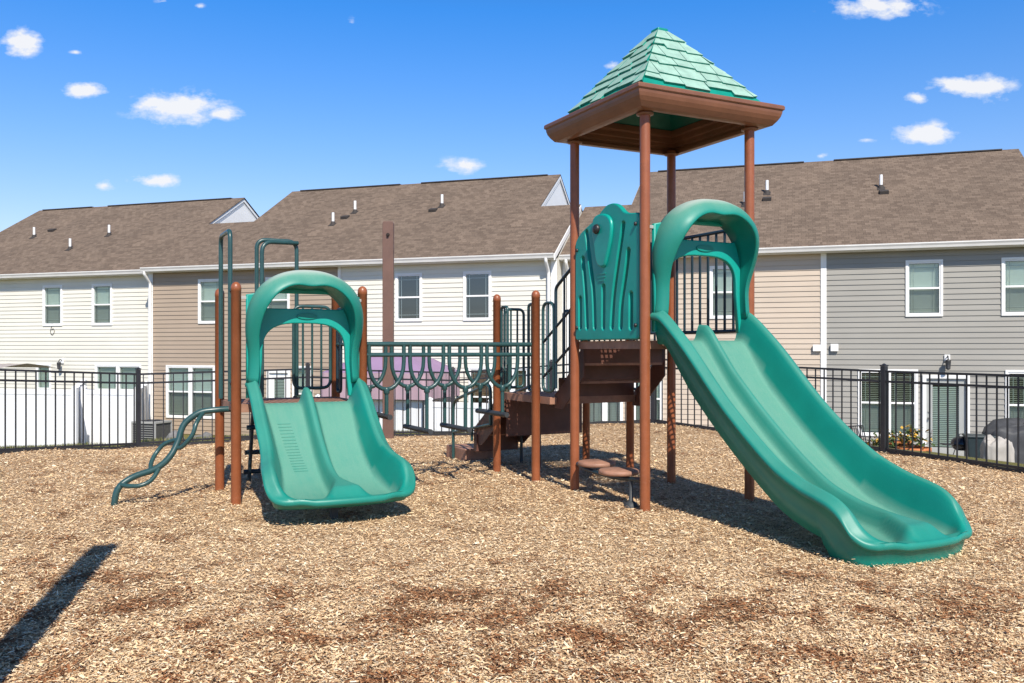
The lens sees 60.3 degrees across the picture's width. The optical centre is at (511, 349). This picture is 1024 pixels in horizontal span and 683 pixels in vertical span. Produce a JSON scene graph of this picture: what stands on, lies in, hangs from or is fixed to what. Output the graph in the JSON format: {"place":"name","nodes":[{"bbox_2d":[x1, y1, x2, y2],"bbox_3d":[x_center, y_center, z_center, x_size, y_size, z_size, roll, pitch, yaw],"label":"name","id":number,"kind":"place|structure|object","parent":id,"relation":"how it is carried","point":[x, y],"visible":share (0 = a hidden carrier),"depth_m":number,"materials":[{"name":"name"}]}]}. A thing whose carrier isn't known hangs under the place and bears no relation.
{"place":"outdoors","nodes":[
{"label":"outdoors","id":0,"kind":"place"},
{"bbox_2d":[0,0,1023,231],"label":"sky","id":1,"kind":"structure","parent":0,"point":[103,102],"materials":[{"name":"blue"}]},
{"bbox_2d":[120,432,1023,468],"bbox_3d":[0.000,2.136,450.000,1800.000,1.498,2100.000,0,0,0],"label":"ground","id":2,"kind":"structure","parent":0,"point":[935,453],"depth_m":12.92,"materials":[{"name":"green plant"}]},
{"bbox_2d":[0,363,55,367],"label":"awning","id":3,"kind":"object","parent":2,"relation":"on","point":[21,365],"visible":1,"depth_m":29.38,"materials":[{"name":"beige fabric"}]},
{"bbox_2d":[0,378,86,446],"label":"vinyl fence","id":4,"kind":"object","parent":2,"relation":"on","point":[10,417],"visible":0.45,"depth_m":25.32,"materials":[{"name":"white plastic"}]},
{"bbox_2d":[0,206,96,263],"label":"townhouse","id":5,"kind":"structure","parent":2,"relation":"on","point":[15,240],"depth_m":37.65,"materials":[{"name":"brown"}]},
{"bbox_2d":[81,381,148,443],"bbox_3d":[-12.466,2.055,27.692,1.728,2.000,4.514,0,0,-19],"label":"vinyl fence","id":6,"kind":"object","parent":2,"relation":"on","point":[96,416],"visible":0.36,"depth_m":26.30,"materials":[{"name":"white plastic"}]},
{"bbox_2d":[0,198,258,389],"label":"townhouse","id":7,"kind":"structure","parent":2,"relation":"on","point":[73,295],"depth_m":32.87,"materials":[{"name":"white plastic"}]},
{"bbox_2d":[36,364,50,388],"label":"window","id":8,"kind":"structure","parent":7,"relation":"in","point":[40,375],"depth_m":32.91,"materials":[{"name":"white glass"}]},
{"bbox_2d":[42,285,62,325],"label":"window","id":9,"kind":"structure","parent":7,"relation":"in","point":[52,295],"depth_m":32.79,"materials":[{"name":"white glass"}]},
{"bbox_2d":[92,283,112,325],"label":"window","id":10,"kind":"structure","parent":7,"relation":"in","point":[102,297],"depth_m":32.08,"materials":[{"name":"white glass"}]},
{"bbox_2d":[95,364,117,389],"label":"window","id":11,"kind":"structure","parent":7,"relation":"in","point":[98,367],"depth_m":32.03,"materials":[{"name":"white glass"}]},
{"bbox_2d":[117,364,140,389],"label":"window","id":12,"kind":"structure","parent":7,"relation":"in","point":[121,368],"depth_m":31.73,"materials":[{"name":"white glass"}]},
{"bbox_2d":[131,419,171,442],"bbox_3d":[-10.408,2.456,25.500,0.960,0.858,0.800,0,0,18],"label":"air conditioner","id":13,"kind":"object","parent":2,"relation":"on","point":[148,429],"visible":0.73,"depth_m":25.23,"materials":[{"name":"paint"}]},
{"bbox_2d":[165,430,184,439],"bbox_3d":[-7.557,2.377,19.987,1.227,1.139,0.952,0,0,0],"label":"boulder","id":14,"kind":"object","parent":2,"relation":"on","point":[170,435],"visible":0.02,"depth_m":19.89,"materials":[{"name":"grey stone"}]},
{"bbox_2d":[194,432,211,437],"bbox_3d":[-6.694,2.155,18.988,0.821,0.804,0.510,0,0,0],"label":"boulder","id":15,"kind":"object","parent":2,"relation":"on","point":[206,434],"visible":0.08,"depth_m":18.92,"materials":[{"name":"grey stone"}]},
{"bbox_2d":[0,430,439,448],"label":"grass","id":16,"kind":"structure","parent":2,"relation":"on","point":[59,444],"depth_m":14.96,"materials":[{"name":"green plant"}]},
{"bbox_2d":[140,184,409,435],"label":"townhouse","id":17,"kind":"structure","parent":2,"relation":"on","point":[324,228],"depth_m":30.14,"materials":[{"name":"beige"}]},
{"bbox_2d":[166,365,189,417],"bbox_3d":[-11.383,1.425,30.353,1.004,1.810,0.345,0,0,18],"label":"window","id":18,"kind":"structure","parent":17,"relation":"in","point":[178,387],"depth_m":30.34,"materials":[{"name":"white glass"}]},
{"bbox_2d":[190,365,214,418],"bbox_3d":[-10.449,1.425,30.047,1.004,1.810,0.345,0,0,18],"label":"window","id":19,"kind":"structure","parent":17,"relation":"in","point":[207,386],"depth_m":30.02,"materials":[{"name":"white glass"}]},
{"bbox_2d":[198,279,218,323],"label":"window","id":20,"kind":"structure","parent":17,"relation":"in","point":[207,288],"depth_m":29.93,"materials":[{"name":"white glass"}]},
{"bbox_2d":[265,277,289,308],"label":"window","id":21,"kind":"structure","parent":17,"relation":"in","point":[282,300],"depth_m":29.07,"materials":[{"name":"white glass"}]},
{"bbox_2d":[268,370,290,397],"bbox_3d":[-7.655,1.760,29.022,0.889,2.190,0.190,0,0,18],"label":"door","id":22,"kind":"structure","parent":17,"relation":"in","point":[271,374],"depth_m":29.07,"materials":[{"name":"white glass"}]},
{"bbox_2d":[292,366,310,396],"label":"window","id":23,"kind":"structure","parent":17,"relation":"in","point":[300,371],"depth_m":28.82,"materials":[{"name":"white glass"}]},
{"bbox_2d":[382,221,393,438],"bbox_3d":[-2.159,-0.195,15.377,0.190,4.100,0.175,0,0,-2],"label":"shade post","id":24,"kind":"object","parent":2,"relation":"on","point":[388,291],"visible":0.85,"depth_m":15.34,"materials":[{"name":"metal"}]},
{"bbox_2d":[321,357,459,427],"bbox_3d":[-3.469,1.535,25.600,3.227,2.840,2.652,0,0,18],"label":"canopy tent","id":25,"kind":"object","parent":2,"relation":"on","point":[376,363],"visible":0.3,"depth_m":24.55,"materials":[{"name":"purple fabric"}]},
{"bbox_2d":[315,394,492,430],"bbox_3d":[-2.019,2.165,24.300,7.403,1.780,3.580,0,0,0],"label":"vinyl fence","id":26,"kind":"object","parent":2,"relation":"on","point":[414,413],"visible":0.12,"depth_m":23.93,"materials":[{"name":"white plastic"}]},
{"bbox_2d":[331,174,582,402],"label":"townhouse","id":27,"kind":"structure","parent":2,"relation":"on","point":[466,251],"depth_m":27.52,"materials":[{"name":"white plastic"}]},
{"bbox_2d":[395,273,421,321],"bbox_3d":[-3.175,-1.645,27.657,0.910,1.510,0.345,0,0,18],"label":"window","id":28,"kind":"structure","parent":27,"relation":"in","point":[408,286],"depth_m":27.78,"materials":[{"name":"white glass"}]},
{"bbox_2d":[463,271,491,320],"bbox_3d":[-1.008,-1.645,26.946,0.910,1.510,0.345,0,0,18],"label":"window","id":29,"kind":"structure","parent":27,"relation":"in","point":[477,292],"depth_m":27.07,"materials":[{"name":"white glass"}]},
{"bbox_2d":[468,367,491,402],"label":"window","id":30,"kind":"structure","parent":27,"relation":"in","point":[475,395],"depth_m":26.87,"materials":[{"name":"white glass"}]},
{"bbox_2d":[512,367,528,391],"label":"window","id":31,"kind":"structure","parent":27,"relation":"in","point":[520,370],"depth_m":26.43,"materials":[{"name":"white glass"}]},
{"bbox_2d":[0,423,1023,682],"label":"mulch bed","id":32,"kind":"object","parent":2,"relation":"on","point":[618,439],"visible":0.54,"depth_m":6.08,"materials":[{"name":"beige wood"}]},
{"bbox_2d":[111,27,971,566],"bbox_3d":[0.367,-0.685,8.234,6.981,4.980,5.269,0,0,39],"label":"play structure","id":33,"kind":"object","parent":32,"relation":"on","point":[809,459],"visible":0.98,"depth_m":8.21,"materials":[{"name":"teal paint"}]},
{"bbox_2d":[0,421,1023,472],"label":"edging strip","id":34,"kind":"object","parent":2,"relation":"on","point":[596,422],"visible":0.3,"depth_m":13.59,"materials":[{"name":"black rubber"}]},
{"bbox_2d":[0,359,1023,469],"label":"picket fence","id":35,"kind":"object","parent":34,"relation":"on","point":[883,381],"visible":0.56,"depth_m":13.15,"materials":[{"name":"black metal"}]},
{"bbox_2d":[559,161,822,426],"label":"townhouse","id":36,"kind":"structure","parent":2,"relation":"on","point":[787,269],"depth_m":25.44,"materials":[{"name":"beige plastic"}]},
{"bbox_2d":[590,403,604,421],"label":"window","id":37,"kind":"structure","parent":36,"relation":"in","point":[595,408],"depth_m":26.39,"materials":[{"name":"white glass"}]},
{"bbox_2d":[604,402,622,420],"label":"window","id":38,"kind":"structure","parent":36,"relation":"in","point":[613,405],"depth_m":26.19,"materials":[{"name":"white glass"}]},
{"bbox_2d":[634,383,639,419],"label":"window","id":39,"kind":"structure","parent":36,"relation":"in","point":[636,408],"depth_m":25.90,"materials":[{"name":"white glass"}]},
{"bbox_2d":[657,381,661,419],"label":"window","id":40,"kind":"structure","parent":36,"relation":"in","point":[659,388],"depth_m":25.80,"materials":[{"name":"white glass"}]},
{"bbox_2d":[710,266,731,318],"bbox_3d":[6.132,-1.645,25.233,0.910,1.510,0.345,0,0,18],"label":"window","id":41,"kind":"structure","parent":36,"relation":"in","point":[712,268],"depth_m":25.20,"materials":[{"name":"white glass"}]},
{"bbox_2d":[813,149,1023,455],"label":"townhouse","id":42,"kind":"structure","parent":2,"relation":"on","point":[922,262],"depth_m":23.79,"materials":[{"name":"grey plastic"}]},
{"bbox_2d":[858,369,879,435],"bbox_3d":[9.821,1.425,24.021,0.757,1.810,0.345,0,0,18],"label":"window","id":43,"kind":"structure","parent":42,"relation":"in","point":[864,375],"depth_m":24.00,"materials":[{"name":"white glass"}]},
{"bbox_2d":[888,369,917,436],"bbox_3d":[10.521,1.425,23.792,0.757,1.810,0.345,0,0,18],"label":"window","id":44,"kind":"structure","parent":42,"relation":"in","point":[908,376],"depth_m":23.74,"materials":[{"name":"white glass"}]},
{"bbox_2d":[905,259,942,316],"bbox_3d":[11.022,-1.645,23.627,0.910,1.510,0.345,0,0,18],"label":"window","id":45,"kind":"structure","parent":42,"relation":"in","point":[923,278],"depth_m":23.58,"materials":[{"name":"white glass"}]},
{"bbox_2d":[922,375,969,455],"bbox_3d":[11.491,1.760,23.365,1.131,2.190,0.190,0,0,18],"label":"door","id":46,"kind":"structure","parent":42,"relation":"in","point":[934,378],"depth_m":23.42,"materials":[{"name":"green paint"}]},
{"bbox_2d":[1001,257,1023,315],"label":"window","id":47,"kind":"structure","parent":42,"relation":"in","point":[1012,268],"depth_m":22.89,"materials":[{"name":"white glass"}]},
{"bbox_2d":[1005,370,1023,418],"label":"window","id":48,"kind":"structure","parent":42,"relation":"in","point":[1012,380],"depth_m":22.91,"materials":[{"name":"white glass"}]},
{"bbox_2d":[980,435,1014,462],"bbox_3d":[10.547,2.345,19.210,0.690,0.990,0.668,0,0,18],"label":"furniture cover","id":49,"kind":"object","parent":2,"relation":"on","point":[992,448],"visible":0.42,"depth_m":18.96,"materials":[{"name":"beige fabric"}]},
{"bbox_2d":[874,430,932,447],"bbox_3d":[9.372,2.362,21.153,1.330,0.951,0.700,0,0,18],"label":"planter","id":50,"kind":"object","parent":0,"point":[914,444],"visible":0.09,"depth_m":20.97,"materials":[{"name":"orange ceramic"}]},
{"bbox_2d":[889,430,898,445],"bbox_3d":[9.118,2.204,21.179,0.508,0.622,0.532,0,0,0],"label":"plant","id":51,"kind":"object","parent":50,"relation":"in","point":[892,434],"visible":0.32,"depth_m":21.12,"materials":[{"name":"plant"}]},
{"bbox_2d":[891,430,910,445],"bbox_3d":[9.415,2.212,21.212,0.555,0.605,0.513,0,0,42],"label":"plant","id":52,"kind":"object","parent":50,"relation":"in","point":[901,435],"visible":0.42,"depth_m":21.15,"materials":[{"name":"plant"}]},
{"label":"patio slab","id":53,"kind":"structure","parent":0,"visible":0},
{"bbox_2d":[848,425,875,445],"bbox_3d":[8.618,2.349,21.435,0.548,0.987,0.668,0,0,-30],"label":"patio chair","id":54,"kind":"object","parent":53,"relation":"on","point":[862,432],"visible":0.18,"depth_m":21.73,"materials":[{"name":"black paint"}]},
{"bbox_2d":[864,432,894,447],"bbox_3d":[8.539,2.330,20.607,0.847,1.020,0.897,0,0,26],"label":"flower pot","id":55,"kind":"object","parent":53,"relation":"on","point":[876,442],"visible":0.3,"depth_m":20.54,"materials":[{"name":"ceramic"}]},
{"bbox_2d":[890,424,935,451],"bbox_3d":[9.310,2.262,20.379,0.905,1.156,1.062,0,0,-26],"label":"flower pot","id":56,"kind":"object","parent":53,"relation":"on","point":[915,439],"visible":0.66,"depth_m":20.39,"materials":[{"name":"ceramic"}]},
{"bbox_2d":[940,434,965,455],"bbox_3d":[10.613,2.417,20.976,0.732,0.852,0.552,0,0,0],"label":"kettle grill","id":57,"kind":"object","parent":53,"relation":"on","point":[961,443],"visible":0.62,"depth_m":20.87,"materials":[{"name":"black metal"}]},
{"bbox_2d":[962,433,995,457],"bbox_3d":[10.915,2.410,20.624,0.660,0.860,0.710,0,0,18],"label":"storage bin","id":58,"kind":"object","parent":53,"relation":"on","point":[971,444],"visible":0.13,"depth_m":20.38,"materials":[{"name":"black plastic"}]},
{"bbox_2d":[982,418,1023,463],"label":"furniture cover","id":59,"kind":"object","parent":53,"relation":"on","point":[1002,429],"visible":0.42,"depth_m":20.30,"materials":[{"name":"grey fabric"}]}
]}

